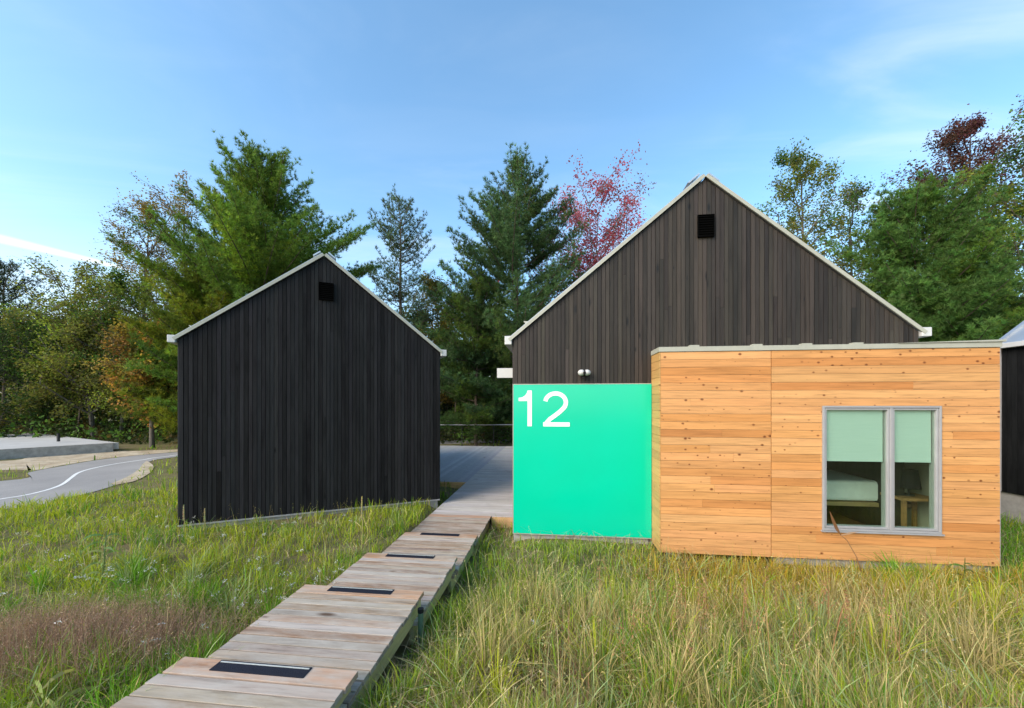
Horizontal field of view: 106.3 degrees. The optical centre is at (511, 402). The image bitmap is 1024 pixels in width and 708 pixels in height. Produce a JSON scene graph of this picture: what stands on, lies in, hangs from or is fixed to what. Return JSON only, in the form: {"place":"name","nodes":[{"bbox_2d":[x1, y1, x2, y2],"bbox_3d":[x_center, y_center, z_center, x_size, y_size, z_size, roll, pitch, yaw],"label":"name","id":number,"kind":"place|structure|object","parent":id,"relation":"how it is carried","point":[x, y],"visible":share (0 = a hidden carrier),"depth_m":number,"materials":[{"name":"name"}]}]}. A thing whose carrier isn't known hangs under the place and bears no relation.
{"place":"outdoors","nodes":[
{"label":"outdoors","id":0,"kind":"place"},
{"bbox_2d":[0,561,288,706],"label":"seed grass","id":1,"kind":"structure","parent":0,"point":[21,632],"depth_m":2.93,"materials":[{"name":"brown plant"}]},
{"bbox_2d":[0,439,506,508],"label":"path","id":2,"kind":"structure","parent":0,"point":[95,479],"depth_m":11.52,"materials":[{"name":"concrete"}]},
{"bbox_2d":[2,441,480,498],"bbox_3d":[-6.274,2.284,17.570,43.032,0.001,8.989,0,0,-34],"label":"path marking","id":3,"kind":"object","parent":2,"relation":"on","point":[70,478],"visible":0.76,"depth_m":11.43,"materials":[{"name":"paint"}]},
{"bbox_2d":[0,411,1023,707],"bbox_3d":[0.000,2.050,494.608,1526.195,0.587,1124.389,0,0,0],"label":"ground","id":4,"kind":"structure","parent":0,"point":[168,477],"depth_m":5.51,"materials":[{"name":"green plant"}]},
{"bbox_2d":[0,374,14,408],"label":"forest tree","id":5,"kind":"object","parent":4,"relation":"on","point":[1,392],"visible":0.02,"depth_m":30.49,"materials":[{"name":"green plant"}]},
{"bbox_2d":[0,331,78,432],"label":"forest tree","id":6,"kind":"object","parent":4,"relation":"on","point":[30,391],"visible":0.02,"depth_m":28.57,"materials":[{"name":"green plant"}]},
{"bbox_2d":[0,311,78,418],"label":"forest tree","id":7,"kind":"object","parent":4,"relation":"on","point":[20,388],"visible":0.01,"depth_m":30.25,"materials":[{"name":"green plant"}]},
{"bbox_2d":[0,256,81,432],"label":"scots pine","id":8,"kind":"object","parent":4,"relation":"on","point":[9,270],"visible":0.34,"depth_m":25.99,"materials":[{"name":"green plant"}]},
{"bbox_2d":[0,301,96,433],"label":"maple","id":9,"kind":"object","parent":4,"relation":"on","point":[14,329],"visible":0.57,"depth_m":22.55,"materials":[{"name":"green plant"}]},
{"bbox_2d":[0,433,118,459],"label":"concrete platform","id":10,"kind":"structure","parent":4,"relation":"on","point":[22,446],"depth_m":17.31,"materials":[{"name":"grey concrete"}]},
{"bbox_2d":[20,669,109,707],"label":"tall weed","id":11,"kind":"object","parent":4,"relation":"on","point":[59,674],"visible":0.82,"depth_m":2.31,"materials":[{"name":"green plant"}]},
{"bbox_2d":[0,253,138,434],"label":"ash","id":12,"kind":"object","parent":4,"relation":"on","point":[83,270],"visible":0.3,"depth_m":25.47,"materials":[{"name":"green plant"}]},
{"bbox_2d":[0,287,155,439],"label":"maple","id":13,"kind":"object","parent":4,"relation":"on","point":[52,369],"visible":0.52,"depth_m":21.94,"materials":[{"name":"green plant"}]},
{"bbox_2d":[0,449,177,470],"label":"sand strip","id":14,"kind":"object","parent":4,"relation":"on","point":[36,462],"visible":0.9,"depth_m":15.39,"materials":[{"name":"beige sand"}]},
{"bbox_2d":[79,531,121,572],"bbox_3d":[-5.069,1.854,4.734,0.370,0.540,0.545,0,0,-43],"label":"tall weed","id":15,"kind":"object","parent":4,"relation":"on","point":[110,548],"visible":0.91,"depth_m":4.74,"materials":[{"name":"green plant"}]},
{"bbox_2d":[81,557,123,589],"bbox_3d":[-4.557,1.949,4.381,0.452,0.421,0.437,0,0,-40],"label":"tall weed","id":16,"kind":"object","parent":4,"relation":"on","point":[90,564],"visible":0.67,"depth_m":4.30,"materials":[{"name":"green plant"}]},
{"bbox_2d":[72,304,140,421],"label":"forest tree","id":17,"kind":"object","parent":4,"relation":"on","point":[107,402],"visible":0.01,"depth_m":30.16,"materials":[{"name":"green plant"}]},
{"bbox_2d":[45,262,179,434],"bbox_3d":[-23.958,-3.293,24.231,6.882,11.295,6.923,0,0,30],"label":"maple","id":18,"kind":"object","parent":4,"relation":"on","point":[114,285],"visible":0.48,"depth_m":22.81,"materials":[{"name":"green plant"}]},
{"bbox_2d":[74,317,177,447],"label":"maple","id":19,"kind":"object","parent":4,"relation":"on","point":[116,340],"visible":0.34,"depth_m":18.43,"materials":[{"name":"green plant"}]},
{"bbox_2d":[111,461,153,484],"bbox_3d":[-12.437,2.281,12.931,0.587,0.001,5.487,0,0,-35],"label":"bare patch","id":20,"kind":"object","parent":4,"relation":"on","point":[147,465],"visible":0.92,"depth_m":12.12,"materials":[{"name":"beige sand"}]},
{"bbox_2d":[76,190,197,425],"bbox_3d":[-26.561,-6.412,27.907,8.609,17.543,6.349,0,0,0],"label":"ash","id":21,"kind":"object","parent":4,"relation":"on","point":[132,268],"visible":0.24,"depth_m":27.51,"materials":[{"name":"green plant"}]},
{"bbox_2d":[89,169,230,319],"bbox_3d":[-25.338,-7.667,29.624,9.681,20.063,7.865,0,0,0],"label":"ash","id":22,"kind":"object","parent":4,"relation":"on","point":[186,201],"visible":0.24,"depth_m":28.79,"materials":[{"name":"green plant"}]},
{"bbox_2d":[100,241,247,436],"bbox_3d":[-15.212,-2.640,19.814,8.465,9.984,7.226,0,0,0],"label":"white pine","id":23,"kind":"object","parent":4,"relation":"on","point":[174,322],"visible":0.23,"depth_m":18.17,"materials":[{"name":"green plant"}]},
{"bbox_2d":[183,505,184,531],"bbox_3d":[-5.000,1.832,5.850,0.030,0.545,0.027,0,0,0],"label":"flower spike","id":24,"kind":"object","parent":4,"relation":"on","point":[184,516],"visible":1,"depth_m":5.85,"materials":[{"name":"plant"}]},
{"bbox_2d":[204,508,205,531],"bbox_3d":[-4.720,1.869,5.900,0.030,0.486,0.027,0,0,0],"label":"flower spike","id":25,"kind":"object","parent":4,"relation":"on","point":[205,517],"visible":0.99,"depth_m":5.90,"materials":[{"name":"green plant"}]},
{"bbox_2d":[104,129,383,412],"bbox_3d":[-13.435,-5.920,20.470,11.632,16.546,11.679,0,0,0],"label":"white pine","id":26,"kind":"object","parent":4,"relation":"on","point":[260,252],"visible":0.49,"depth_m":18.69,"materials":[{"name":"green plant"}]},
{"bbox_2d":[0,339,511,427],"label":"wood","id":27,"kind":"object","parent":4,"relation":"on","point":[106,416],"depth_m":34.47,"materials":[{"name":"green plant"}]},
{"bbox_2d":[0,402,512,444],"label":"undergrowth","id":28,"kind":"object","parent":4,"relation":"on","point":[65,429],"visible":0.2,"depth_m":22.29,"materials":[{"name":"green plant"}]},
{"bbox_2d":[110,514,490,707],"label":"boardwalk","id":29,"kind":"structure","parent":4,"relation":"on","point":[332,645],"depth_m":2.81,"materials":[{"name":"brown wood"}]},
{"bbox_2d":[167,251,446,528],"bbox_3d":[-5.039,-0.047,10.756,4.549,5.495,8.082,0,0,-23],"label":"timber cabin","id":30,"kind":"object","parent":4,"relation":"on","point":[313,384],"visible":1,"depth_m":6.96,"materials":[{"name":"black-stained timber boards"},{"name":"pale metal roof trim"},{"name":"concrete"}]},
{"bbox_2d":[361,496,362,541],"bbox_3d":[-2.130,1.713,5.450,0.030,0.763,0.027,0,0,0],"label":"flower spike","id":31,"kind":"object","parent":4,"relation":"on","point":[362,516],"visible":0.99,"depth_m":5.45,"materials":[{"name":"plant"}]},
{"bbox_2d":[363,184,451,358],"bbox_3d":[-5.930,-4.674,20.959,5.746,14.054,5.100,0,0,0],"label":"scots pine","id":32,"kind":"object","parent":4,"relation":"on","point":[390,236],"visible":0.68,"depth_m":20.55,"materials":[{"name":"green plant"}]},
{"bbox_2d":[418,607,423,648],"bbox_3d":[-0.780,1.953,3.280,0.051,0.385,0.052,0,0,0],"label":"marker stake","id":33,"kind":"object","parent":4,"relation":"on","point":[420,618],"visible":0.83,"depth_m":3.26,"materials":[{"name":"green"}]},
{"bbox_2d":[395,303,452,414],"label":"forest tree","id":34,"kind":"object","parent":4,"relation":"on","point":[424,333],"visible":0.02,"depth_m":28.37,"materials":[{"name":"green plant"}]},
{"bbox_2d":[407,271,461,408],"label":"birch","id":35,"kind":"object","parent":4,"relation":"on","point":[430,285],"visible":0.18,"depth_m":24.37,"materials":[{"name":"green plant"}]},
{"bbox_2d":[431,313,463,432],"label":"forest pine","id":36,"kind":"object","parent":4,"relation":"on","point":[447,405],"visible":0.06,"depth_m":26.36,"materials":[{"name":"green plant"}]},
{"bbox_2d":[431,445,512,527],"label":"deck","id":37,"kind":"structure","parent":4,"relation":"on","point":[483,475],"depth_m":10.26,"materials":[{"name":"grey wood"}]},
{"bbox_2d":[440,424,512,445],"bbox_3d":[-1.175,1.579,18.435,9.101,1.086,0.097,0,0,6],"label":"railing","id":38,"kind":"object","parent":37,"relation":"on","point":[476,432],"visible":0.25,"depth_m":18.43,"materials":[{"name":"metal"}]},
{"bbox_2d":[434,276,515,445],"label":"white pine","id":39,"kind":"object","parent":4,"relation":"on","point":[467,324],"visible":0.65,"depth_m":19.23,"materials":[{"name":"green plant"}]},
{"bbox_2d":[440,313,511,411],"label":"forest tree","id":40,"kind":"object","parent":4,"relation":"on","point":[472,365],"visible":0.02,"depth_m":29.80,"materials":[{"name":"green plant"}]},
{"bbox_2d":[415,141,590,441],"bbox_3d":[-0.167,-6.080,22.707,12.233,16.770,13.453,0,0,0],"label":"white pine","id":41,"kind":"object","parent":4,"relation":"on","point":[506,240],"visible":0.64,"depth_m":20.01,"materials":[{"name":"green plant"}]},
{"bbox_2d":[0,515,1016,707],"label":"wildflowers","id":42,"kind":"object","parent":4,"relation":"on","point":[261,589],"visible":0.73,"depth_m":4.07,"materials":[{"name":"white plant"}]},
{"bbox_2d":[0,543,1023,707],"bbox_3d":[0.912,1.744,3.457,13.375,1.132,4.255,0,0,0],"label":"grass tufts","id":43,"kind":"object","parent":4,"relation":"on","point":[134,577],"visible":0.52,"depth_m":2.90,"materials":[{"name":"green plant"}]},
{"bbox_2d":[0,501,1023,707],"bbox_3d":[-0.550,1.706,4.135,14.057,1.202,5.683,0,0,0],"label":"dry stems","id":44,"kind":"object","parent":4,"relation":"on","point":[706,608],"visible":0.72,"depth_m":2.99,"materials":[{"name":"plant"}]},
{"bbox_2d":[0,486,1023,707],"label":"dead thatch","id":45,"kind":"object","parent":4,"relation":"on","point":[429,648],"visible":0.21,"depth_m":4.05,"materials":[{"name":"plant"}]},
{"bbox_2d":[498,142,655,316],"bbox_3d":[5.050,-6.161,24.472,12.490,17.046,12.661,0,0,0],"label":"red maple","id":46,"kind":"object","parent":4,"relation":"on","point":[612,237],"visible":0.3,"depth_m":23.11,"materials":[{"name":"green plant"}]},
{"bbox_2d":[647,663,694,705],"bbox_3d":[0.895,1.794,2.365,0.354,0.361,0.470,0,0,-33],"label":"tall weed","id":47,"kind":"object","parent":4,"relation":"on","point":[668,680],"visible":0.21,"depth_m":2.35,"materials":[{"name":"green plant"}]},
{"bbox_2d":[505,172,1006,571],"bbox_3d":[3.704,-0.436,10.165,6.730,6.273,9.530,0,0,6],"label":"timber cabin","id":48,"kind":"object","parent":4,"relation":"on","point":[781,369],"visible":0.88,"depth_m":5.51,"materials":[{"name":"wood"}]},
{"bbox_2d":[497,368,512,377],"bbox_3d":[-0.101,-0.515,6.768,0.325,0.170,0.040,0,0,6],"label":"plate sign","id":49,"kind":"object","parent":48,"relation":"attached to","point":[504,372],"visible":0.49,"depth_m":6.76,"materials":[{"name":"white plastic"}]},
{"bbox_2d":[513,383,651,538],"bbox_3d":[1.098,0.920,6.133,2.184,2.435,0.030,0,0,6],"label":"number panel","id":50,"kind":"object","parent":48,"relation":"attached to","point":[582,458],"visible":1,"depth_m":6.12,"materials":[{"name":"green paint"}]},
{"bbox_2d":[578,370,590,378],"bbox_3d":[1.140,-0.438,6.057,0.204,0.157,0.178,0,0,6],"label":"floodlight","id":51,"kind":"object","parent":48,"relation":"attached to","point":[583,374],"visible":1,"depth_m":6.01,"materials":[{"name":"silver metal"}]},
{"bbox_2d":[827,470,910,507],"bbox_3d":[5.044,1.395,6.865,2.840,1.290,1.280,0,0,6],"label":"bed","id":52,"kind":"object","parent":48,"relation":"on","point":[843,489],"visible":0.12,"depth_m":6.20,"materials":[{"name":"fabric"}]},
{"bbox_2d":[820,406,944,535],"bbox_3d":[5.046,0.921,5.292,1.515,1.742,0.145,0,0,6],"label":"window","id":53,"kind":"structure","parent":48,"relation":"in","point":[887,435],"depth_m":5.27,"materials":[{"name":"metal"}]},
{"bbox_2d":[880,492,928,526],"bbox_3d":[6.047,1.730,5.846,0.500,0.620,0.400,0,0,6],"label":"side table","id":54,"kind":"object","parent":48,"relation":"on","point":[915,498],"visible":0.36,"depth_m":5.73,"materials":[{"name":"brown wood"}]},
{"bbox_2d":[900,468,921,495],"bbox_3d":[6.037,1.219,5.848,0.280,0.398,0.277,0,0,6],"label":"table lamp","id":55,"kind":"object","parent":54,"relation":"on","point":[910,478],"visible":0.91,"depth_m":5.76,"materials":[{"name":"black paint"}]},
{"bbox_2d":[755,137,860,273],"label":"oak","id":56,"kind":"object","parent":4,"relation":"on","point":[793,161],"visible":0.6,"depth_m":21.74,"materials":[{"name":"green plant"}]},
{"bbox_2d":[830,512,860,570],"bbox_3d":[4.419,1.870,5.094,0.418,0.862,0.046,0,0,5],"label":"dry leaf stalk","id":57,"kind":"object","parent":4,"relation":"on","point":[835,525],"visible":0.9,"depth_m":5.10,"materials":[{"name":"plant"}]},
{"bbox_2d":[796,175,913,293],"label":"oak","id":58,"kind":"object","parent":4,"relation":"on","point":[853,197],"visible":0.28,"depth_m":24.55,"materials":[{"name":"green plant"}]},
{"bbox_2d":[818,165,1023,341],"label":"tree","id":59,"kind":"object","parent":4,"relation":"on","point":[904,267],"visible":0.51,"depth_m":16.41,"materials":[{"name":"green plant"}]},
{"bbox_2d":[872,95,1023,273],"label":"red maple","id":60,"kind":"object","parent":4,"relation":"on","point":[951,138],"visible":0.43,"depth_m":25.00,"materials":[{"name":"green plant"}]},
{"bbox_2d":[946,560,975,587],"bbox_3d":[5.394,2.067,4.548,0.336,0.441,0.228,0,0,-19],"label":"tall weed","id":61,"kind":"object","parent":4,"relation":"on","point":[964,571],"visible":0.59,"depth_m":4.55,"materials":[{"name":"green plant"}]},
{"bbox_2d":[920,248,1023,341],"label":"tree","id":62,"kind":"object","parent":4,"relation":"on","point":[1014,300],"visible":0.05,"depth_m":15.84,"materials":[{"name":"green plant"}]},
{"bbox_2d":[945,156,1023,291],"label":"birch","id":63,"kind":"object","parent":4,"relation":"on","point":[1019,213],"visible":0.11,"depth_m":21.23,"materials":[{"name":"green plant"}]},
{"bbox_2d":[964,107,1023,297],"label":"birch","id":64,"kind":"object","parent":4,"relation":"on","point":[1017,247],"visible":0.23,"depth_m":20.97,"materials":[{"name":"green plant"}]},
{"bbox_2d":[998,321,1023,525],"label":"timber cabin","id":65,"kind":"object","parent":4,"relation":"on","point":[1012,424],"visible":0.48,"depth_m":7.35,"materials":[{"name":"wood"}]},
{"bbox_2d":[0,0,1023,398],"label":"sky","id":66,"kind":"structure","parent":0,"point":[425,98],"materials":[{"name":"blue"}]}
]}

